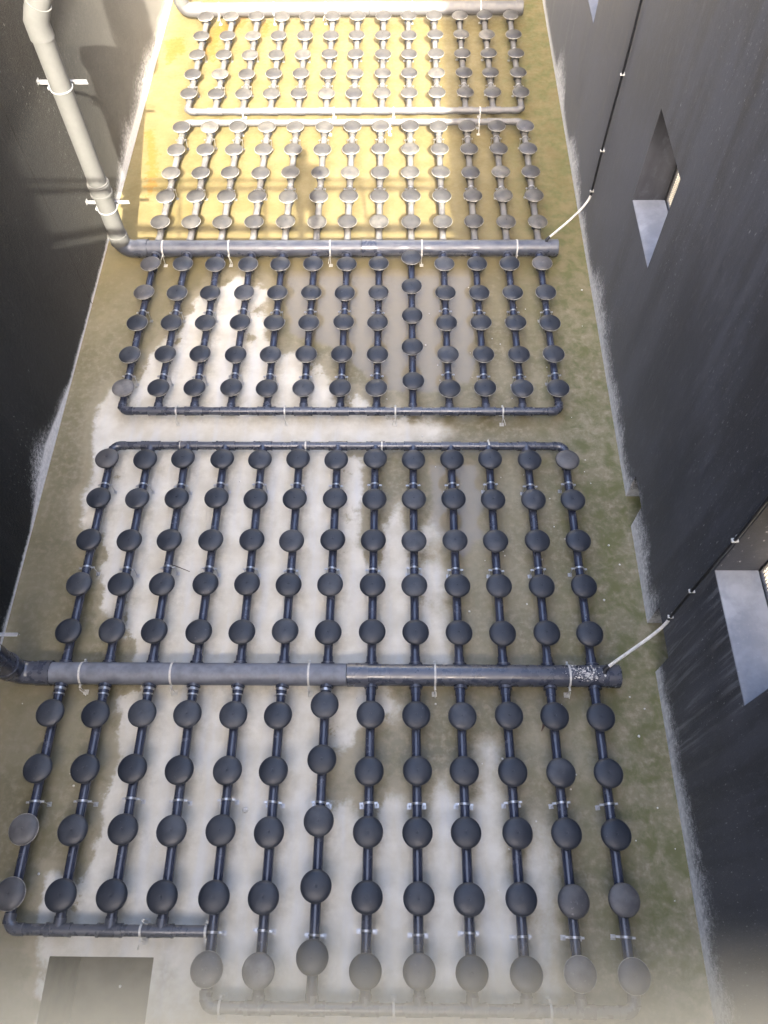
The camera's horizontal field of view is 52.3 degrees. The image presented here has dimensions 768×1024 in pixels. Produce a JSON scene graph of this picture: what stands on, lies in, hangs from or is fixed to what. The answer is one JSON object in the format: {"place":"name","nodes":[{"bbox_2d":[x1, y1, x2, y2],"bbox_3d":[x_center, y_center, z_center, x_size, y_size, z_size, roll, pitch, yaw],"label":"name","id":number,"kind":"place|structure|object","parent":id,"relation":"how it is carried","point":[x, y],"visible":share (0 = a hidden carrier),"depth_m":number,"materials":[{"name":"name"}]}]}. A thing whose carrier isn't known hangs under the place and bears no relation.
{"place":"outdoors","nodes":[
{"label":"outdoors","id":0,"kind":"place"},
{"bbox_2d":[0,0,710,1002],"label":"tank floor","id":1,"kind":"structure","parent":0,"point":[666,942],"depth_m":8.15,"materials":[{"name":"concrete"}]},
{"bbox_2d":[0,685,65,923],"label":"diffuser pipe","id":2,"kind":"object","parent":1,"relation":"on","point":[23,830],"visible":1,"depth_m":6.85,"materials":[{"name":"plastic"}]},
{"bbox_2d":[44,685,109,923],"bbox_3d":[-2.652,2.506,6.920,0.266,0.296,2.026,0,60,1],"label":"diffuser pipe","id":3,"kind":"object","parent":1,"relation":"on","point":[61,893],"visible":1,"depth_m":6.81,"materials":[{"name":"plastic"}]},
{"bbox_2d":[55,446,118,660],"bbox_3d":[-3.047,0.380,8.145,0.266,0.296,2.514,0,60,1],"label":"diffuser pipe","id":4,"kind":"object","parent":1,"relation":"on","point":[68,631],"visible":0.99,"depth_m":8.02,"materials":[{"name":"plastic"}]},
{"bbox_2d":[42,956,153,995],"bbox_3d":[-2.320,4.255,6.516,0.860,0.750,0.955,0,60,1],"label":"sump pit","id":5,"kind":"object","parent":1,"relation":"in","point":[87,976],"visible":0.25,"depth_m":6.98,"materials":[{"name":"grey concrete"}]},
{"bbox_2d":[3,913,208,949],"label":"cross pipe","id":6,"kind":"object","parent":1,"relation":"on","point":[108,928],"visible":0.94,"depth_m":6.35,"materials":[{"name":"grey plastic"}]},
{"bbox_2d":[96,685,156,918],"bbox_3d":[-2.227,2.507,6.914,0.266,0.296,2.026,0,60,1],"label":"diffuser pipe","id":7,"kind":"object","parent":1,"relation":"on","point":[112,893],"visible":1,"depth_m":6.81,"materials":[{"name":"plastic"}]},
{"bbox_2d":[98,448,156,660],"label":"diffuser pipe","id":8,"kind":"object","parent":1,"relation":"on","point":[111,631],"visible":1,"depth_m":8.02,"materials":[{"name":"plastic"}]},
{"bbox_2d":[112,253,159,407],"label":"diffuser pipe","id":9,"kind":"object","parent":1,"relation":"on","point":[123,389],"visible":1,"depth_m":9.52,"materials":[{"name":"plastic"}]},
{"bbox_2d":[141,446,194,660],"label":"diffuser pipe","id":10,"kind":"object","parent":1,"relation":"on","point":[155,629],"visible":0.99,"depth_m":8.01,"materials":[{"name":"plastic"}]},
{"bbox_2d":[147,253,192,405],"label":"diffuser pipe","id":11,"kind":"object","parent":1,"relation":"on","point":[159,388],"visible":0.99,"depth_m":9.52,"materials":[{"name":"plastic"}]},
{"bbox_2d":[150,121,189,239],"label":"diffuser pipe","id":12,"kind":"object","parent":1,"relation":"on","point":[161,222],"visible":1,"depth_m":10.92,"materials":[{"name":"plastic"}]},
{"bbox_2d":[146,685,201,925],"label":"diffuser pipe","id":13,"kind":"object","parent":1,"relation":"on","point":[162,895],"visible":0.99,"depth_m":6.79,"materials":[{"name":"plastic"}]},
{"bbox_2d":[180,12,212,110],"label":"diffuser pipe","id":14,"kind":"object","parent":1,"relation":"on","point":[188,93],"visible":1,"depth_m":12.35,"materials":[{"name":"plastic"}]},
{"bbox_2d":[181,121,217,239],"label":"diffuser pipe","id":15,"kind":"object","parent":1,"relation":"on","point":[205,150],"visible":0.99,"depth_m":10.92,"materials":[{"name":"plastic"}]},
{"bbox_2d":[183,253,224,406],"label":"diffuser pipe","id":16,"kind":"object","parent":1,"relation":"on","point":[195,388],"visible":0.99,"depth_m":9.51,"materials":[{"name":"plastic"}]},
{"bbox_2d":[185,446,233,660],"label":"diffuser pipe","id":17,"kind":"object","parent":1,"relation":"on","point":[198,632],"visible":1,"depth_m":8.01,"materials":[{"name":"plastic"}]},
{"bbox_2d":[190,686,246,996],"bbox_3d":[-1.388,2.737,6.772,0.267,0.296,2.549,0,60,1],"label":"diffuser pipe","id":18,"kind":"object","parent":1,"relation":"on","point":[206,970],"visible":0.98,"depth_m":6.61,"materials":[{"name":"plastic"}]},
{"bbox_2d":[208,12,238,107],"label":"diffuser pipe","id":19,"kind":"object","parent":1,"relation":"on","point":[216,94],"visible":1,"depth_m":12.34,"materials":[{"name":"plastic"}]},
{"bbox_2d":[212,121,246,239],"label":"diffuser pipe","id":20,"kind":"object","parent":1,"relation":"on","point":[226,198],"visible":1,"depth_m":10.91,"materials":[{"name":"plastic"}]},
{"bbox_2d":[220,253,257,405],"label":"diffuser pipe","id":21,"kind":"object","parent":1,"relation":"on","point":[231,387],"visible":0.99,"depth_m":9.51,"materials":[{"name":"plastic"}]},
{"bbox_2d":[235,11,263,107],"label":"diffuser pipe","id":22,"kind":"object","parent":1,"relation":"on","point":[243,94],"visible":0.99,"depth_m":12.33,"materials":[{"name":"plastic"}]},
{"bbox_2d":[228,446,271,660],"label":"diffuser pipe","id":23,"kind":"object","parent":1,"relation":"on","point":[241,633],"visible":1,"depth_m":8.00,"materials":[{"name":"plastic"}]},
{"bbox_2d":[244,121,275,239],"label":"diffuser pipe","id":24,"kind":"object","parent":1,"relation":"on","point":[254,222],"visible":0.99,"depth_m":10.90,"materials":[{"name":"plastic"}]},
{"bbox_2d":[242,686,291,996],"bbox_3d":[-0.979,2.738,6.767,0.264,0.296,2.549,0,60,1],"label":"diffuser pipe","id":25,"kind":"object","parent":1,"relation":"on","point":[258,969],"visible":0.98,"depth_m":6.60,"materials":[{"name":"plastic"}]},
{"bbox_2d":[256,253,289,406],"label":"diffuser pipe","id":26,"kind":"object","parent":1,"relation":"on","point":[267,387],"visible":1,"depth_m":9.50,"materials":[{"name":"plastic"}]},
{"bbox_2d":[263,11,289,105],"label":"diffuser pipe","id":27,"kind":"object","parent":1,"relation":"on","point":[273,74],"visible":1,"depth_m":12.33,"materials":[{"name":"plastic"}]},
{"bbox_2d":[276,121,303,239],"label":"diffuser pipe","id":28,"kind":"object","parent":1,"relation":"on","point":[287,197],"visible":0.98,"depth_m":10.90,"materials":[{"name":"plastic"}]},
{"bbox_2d":[272,449,309,660],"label":"diffuser pipe","id":29,"kind":"object","parent":1,"relation":"on","point":[285,630],"visible":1,"depth_m":7.99,"materials":[{"name":"plastic"}]},
{"bbox_2d":[290,11,314,106],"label":"diffuser pipe","id":30,"kind":"object","parent":1,"relation":"on","point":[301,73],"visible":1,"depth_m":12.32,"materials":[{"name":"plastic"}]},
{"bbox_2d":[292,253,322,406],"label":"diffuser pipe","id":31,"kind":"object","parent":1,"relation":"on","point":[303,388],"visible":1,"depth_m":9.49,"materials":[{"name":"plastic"}]},
{"bbox_2d":[9,659,622,698],"bbox_3d":[-0.698,1.562,7.415,5.836,0.336,0.349,0,60,1],"label":"air header","id":32,"kind":"object","parent":1,"relation":"on","point":[242,673],"visible":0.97,"depth_m":7.33,"materials":[{"name":"plastic"}]},
{"bbox_2d":[296,686,338,997],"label":"diffuser pipe","id":33,"kind":"object","parent":1,"relation":"on","point":[312,956],"visible":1,"depth_m":6.63,"materials":[{"name":"plastic"}]},
{"bbox_2d":[307,121,332,239],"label":"diffuser pipe","id":34,"kind":"object","parent":1,"relation":"on","point":[317,221],"visible":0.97,"depth_m":10.89,"materials":[{"name":"plastic"}]},
{"bbox_2d":[318,11,339,105],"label":"diffuser pipe","id":35,"kind":"object","parent":1,"relation":"on","point":[328,73],"visible":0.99,"depth_m":12.32,"materials":[{"name":"plastic"}]},
{"bbox_2d":[315,450,347,660],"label":"diffuser pipe","id":36,"kind":"object","parent":1,"relation":"on","point":[328,631],"visible":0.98,"depth_m":7.99,"materials":[{"name":"plastic"}]},
{"bbox_2d":[114,239,558,266],"bbox_3d":[-0.642,-3.448,10.288,5.836,0.336,0.349,0,60,1],"label":"air header","id":37,"kind":"object","parent":1,"relation":"on","point":[141,248],"visible":0.9,"depth_m":10.21,"materials":[{"name":"plastic"}]},
{"bbox_2d":[111,439,568,451],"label":"cross pipe","id":38,"kind":"object","parent":1,"relation":"on","point":[306,445],"visible":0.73,"depth_m":8.71,"materials":[{"name":"grey plastic"}]},
{"bbox_2d":[118,400,562,425],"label":"cross pipe","id":39,"kind":"object","parent":1,"relation":"on","point":[304,409],"visible":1,"depth_m":8.95,"materials":[{"name":"grey plastic"}]},
{"bbox_2d":[329,253,356,406],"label":"diffuser pipe","id":40,"kind":"object","parent":1,"relation":"on","point":[341,355],"visible":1,"depth_m":9.49,"materials":[{"name":"plastic"}]},
{"bbox_2d":[175,0,523,24],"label":"air header","id":41,"kind":"object","parent":1,"relation":"on","point":[194,9],"visible":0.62,"depth_m":13.07,"materials":[{"name":"plastic"}]},
{"bbox_2d":[338,120,360,239],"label":"diffuser pipe","id":42,"kind":"object","parent":1,"relation":"on","point":[348,196],"visible":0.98,"depth_m":10.88,"materials":[{"name":"plastic"}]},
{"bbox_2d":[185,118,522,135],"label":"cross pipe","id":43,"kind":"object","parent":1,"relation":"on","point":[362,122],"visible":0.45,"depth_m":11.61,"materials":[{"name":"plastic"}]},
{"bbox_2d":[185,103,523,118],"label":"cross pipe","id":44,"kind":"object","parent":1,"relation":"on","point":[353,109],"visible":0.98,"depth_m":11.76,"materials":[{"name":"plastic"}]},
{"bbox_2d":[345,11,364,105],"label":"diffuser pipe","id":45,"kind":"object","parent":1,"relation":"on","point":[354,93],"visible":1,"depth_m":12.32,"materials":[{"name":"plastic"}]},
{"bbox_2d":[349,687,384,998],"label":"diffuser pipe","id":46,"kind":"object","parent":1,"relation":"on","point":[365,971],"visible":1,"depth_m":6.59,"materials":[{"name":"plastic"}]},
{"bbox_2d":[359,448,386,661],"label":"diffuser pipe","id":47,"kind":"object","parent":1,"relation":"on","point":[372,631],"visible":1,"depth_m":7.98,"materials":[{"name":"plastic"}]},
{"bbox_2d":[365,253,388,406],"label":"diffuser pipe","id":48,"kind":"object","parent":1,"relation":"on","point":[376,387],"visible":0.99,"depth_m":9.48,"materials":[{"name":"plastic"}]},
{"bbox_2d":[369,120,389,239],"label":"diffuser pipe","id":49,"kind":"object","parent":1,"relation":"on","point":[379,197],"visible":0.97,"depth_m":10.87,"materials":[{"name":"plastic"}]},
{"bbox_2d":[374,10,390,106],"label":"diffuser pipe","id":50,"kind":"object","parent":1,"relation":"on","point":[382,92],"visible":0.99,"depth_m":12.31,"materials":[{"name":"plastic"}]},
{"bbox_2d":[401,11,417,106],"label":"diffuser pipe","id":51,"kind":"object","parent":1,"relation":"on","point":[409,73],"visible":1,"depth_m":12.30,"materials":[{"name":"plastic"}]},
{"bbox_2d":[401,120,420,239],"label":"diffuser pipe","id":52,"kind":"object","parent":1,"relation":"on","point":[410,221],"visible":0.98,"depth_m":10.87,"materials":[{"name":"plastic"}]},
{"bbox_2d":[401,250,423,406],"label":"diffuser pipe","id":53,"kind":"object","parent":1,"relation":"on","point":[412,348],"visible":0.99,"depth_m":9.53,"materials":[{"name":"plastic"}]},
{"bbox_2d":[401,446,428,661],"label":"diffuser pipe","id":54,"kind":"object","parent":1,"relation":"on","point":[415,631],"visible":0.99,"depth_m":7.97,"materials":[{"name":"plastic"}]},
{"bbox_2d":[402,687,435,998],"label":"diffuser pipe","id":55,"kind":"object","parent":1,"relation":"on","point":[419,972],"visible":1,"depth_m":6.59,"materials":[{"name":"plastic"}]},
{"bbox_2d":[199,990,640,1001],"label":"cross pipe","id":56,"kind":"object","parent":1,"relation":"on","point":[202,993],"visible":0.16,"depth_m":6.11,"materials":[{"name":"grey plastic"}]},
{"bbox_2d":[426,11,445,106],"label":"diffuser pipe","id":57,"kind":"object","parent":1,"relation":"on","point":[437,91],"visible":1,"depth_m":12.30,"materials":[{"name":"plastic"}]},
{"bbox_2d":[430,120,452,239],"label":"diffuser pipe","id":58,"kind":"object","parent":1,"relation":"on","point":[441,196],"visible":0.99,"depth_m":10.87,"materials":[{"name":"plastic"}]},
{"bbox_2d":[434,253,460,403],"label":"diffuser pipe","id":59,"kind":"object","parent":1,"relation":"on","point":[449,388],"visible":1,"depth_m":9.47,"materials":[{"name":"plastic"}]},
{"bbox_2d":[440,447,471,661],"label":"diffuser pipe","id":60,"kind":"object","parent":1,"relation":"on","point":[457,588],"visible":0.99,"depth_m":7.97,"materials":[{"name":"plastic"}]},
{"bbox_2d":[452,10,473,106],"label":"diffuser pipe","id":61,"kind":"object","parent":1,"relation":"on","point":[463,72],"visible":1,"depth_m":12.29,"materials":[{"name":"plastic"}]},
{"bbox_2d":[448,687,488,999],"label":"diffuser pipe","id":62,"kind":"object","parent":1,"relation":"on","point":[472,974],"visible":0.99,"depth_m":6.58,"materials":[{"name":"plastic"}]},
{"bbox_2d":[458,120,483,239],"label":"diffuser pipe","id":63,"kind":"object","parent":1,"relation":"on","point":[473,220],"visible":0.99,"depth_m":10.86,"materials":[{"name":"plastic"}]},
{"bbox_2d":[467,253,496,406],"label":"diffuser pipe","id":64,"kind":"object","parent":1,"relation":"on","point":[483,356],"visible":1,"depth_m":9.46,"materials":[{"name":"plastic"}]},
{"bbox_2d":[477,10,500,106],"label":"diffuser pipe","id":65,"kind":"object","parent":1,"relation":"on","point":[492,92],"visible":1,"depth_m":12.29,"materials":[{"name":"plastic"}]},
{"bbox_2d":[478,447,515,662],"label":"diffuser pipe","id":66,"kind":"object","parent":1,"relation":"on","point":[502,633],"visible":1,"depth_m":7.96,"materials":[{"name":"plastic"}]},
{"bbox_2d":[488,120,515,239],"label":"diffuser pipe","id":67,"kind":"object","parent":1,"relation":"on","point":[502,194],"visible":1,"depth_m":10.85,"materials":[{"name":"plastic"}]},
{"bbox_2d":[499,253,533,405],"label":"diffuser pipe","id":68,"kind":"object","parent":1,"relation":"on","point":[522,388],"visible":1,"depth_m":9.46,"materials":[{"name":"plastic"}]},
{"bbox_2d":[503,10,529,110],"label":"diffuser pipe","id":69,"kind":"object","parent":1,"relation":"on","point":[520,91],"visible":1,"depth_m":12.28,"materials":[{"name":"plastic"}]},
{"bbox_2d":[495,687,542,997],"bbox_3d":[1.130,2.744,6.737,0.269,0.296,2.549,0,60,1],"label":"diffuser pipe","id":70,"kind":"object","parent":1,"relation":"on","point":[526,974],"visible":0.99,"depth_m":6.58,"materials":[{"name":"plastic"}]},
{"bbox_2d":[516,120,547,239],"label":"diffuser pipe","id":71,"kind":"object","parent":1,"relation":"on","point":[533,195],"visible":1,"depth_m":10.85,"materials":[{"name":"plastic"}]},
{"bbox_2d":[518,450,559,662],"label":"diffuser pipe","id":72,"kind":"object","parent":1,"relation":"on","point":[546,632],"visible":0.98,"depth_m":7.96,"materials":[{"name":"plastic"}]},
{"bbox_2d":[532,253,569,406],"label":"diffuser pipe","id":73,"kind":"object","parent":1,"relation":"on","point":[557,387],"visible":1,"depth_m":9.45,"materials":[{"name":"plastic"}]},
{"bbox_2d":[540,688,596,1000],"bbox_3d":[1.548,2.745,6.731,0.266,0.296,2.549,0,60,1],"label":"diffuser pipe","id":74,"kind":"object","parent":1,"relation":"on","point":[580,973],"visible":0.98,"depth_m":6.57,"materials":[{"name":"plastic"}]},
{"bbox_2d":[555,447,603,662],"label":"diffuser pipe","id":75,"kind":"object","parent":1,"relation":"on","point":[589,634],"visible":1,"depth_m":7.96,"materials":[{"name":"plastic"}]},
{"bbox_2d":[586,688,650,1001],"bbox_3d":[1.964,2.747,6.725,0.265,0.296,2.549,0,60,1],"label":"diffuser pipe","id":76,"kind":"object","parent":1,"relation":"on","point":[634,975],"visible":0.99,"depth_m":6.56,"materials":[{"name":"plastic"}]},
{"bbox_2d":[669,173,767,586],"bbox_3d":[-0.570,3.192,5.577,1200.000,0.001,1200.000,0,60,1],"label":"ground","id":77,"kind":"structure","parent":0,"point":[671,202],"depth_m":9.57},
{"bbox_2d":[0,0,172,643],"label":"tank wall","id":78,"kind":"structure","parent":77,"relation":"on","point":[54,240],"depth_m":8.79,"materials":[{"name":"black paint"}]},
{"bbox_2d":[0,632,23,680],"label":"downpipe","id":79,"kind":"object","parent":78,"relation":"attached to","point":[11,666],"visible":1,"depth_m":7.15,"materials":[{"name":"grey plastic"}]},
{"bbox_2d":[23,0,129,247],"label":"downpipe","id":80,"kind":"object","parent":78,"relation":"attached to","point":[39,29],"visible":1,"depth_m":8.59,"materials":[{"name":"plastic"}]},
{"bbox_2d":[173,0,187,5],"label":"downpipe","id":81,"kind":"object","parent":78,"relation":"attached to","point":[180,2],"visible":1,"depth_m":13.00,"materials":[{"name":"plastic"}]},
{"bbox_2d":[542,0,767,1002],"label":"tank wall","id":82,"kind":"structure","parent":77,"relation":"on","point":[679,287],"depth_m":6.54,"materials":[{"name":"black paint"}]},
{"bbox_2d":[545,0,641,241],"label":"purge tube","id":83,"kind":"object","parent":82,"relation":"attached to","point":[602,149],"visible":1,"depth_m":9.14,"materials":[{"name":"white plastic"}]},
{"bbox_2d":[603,495,767,673],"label":"purge tube","id":84,"kind":"object","parent":82,"relation":"attached to","point":[709,569],"visible":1,"depth_m":6.48,"materials":[{"name":"white plastic"}]},
{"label":"walkway slab","id":85,"kind":"structure","parent":0,"visible":0},
{"bbox_2d":[0,995,767,1023],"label":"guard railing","id":86,"kind":"object","parent":85,"relation":"attached to","point":[49,1009],"depth_m":0.07,"materials":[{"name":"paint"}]}
]}

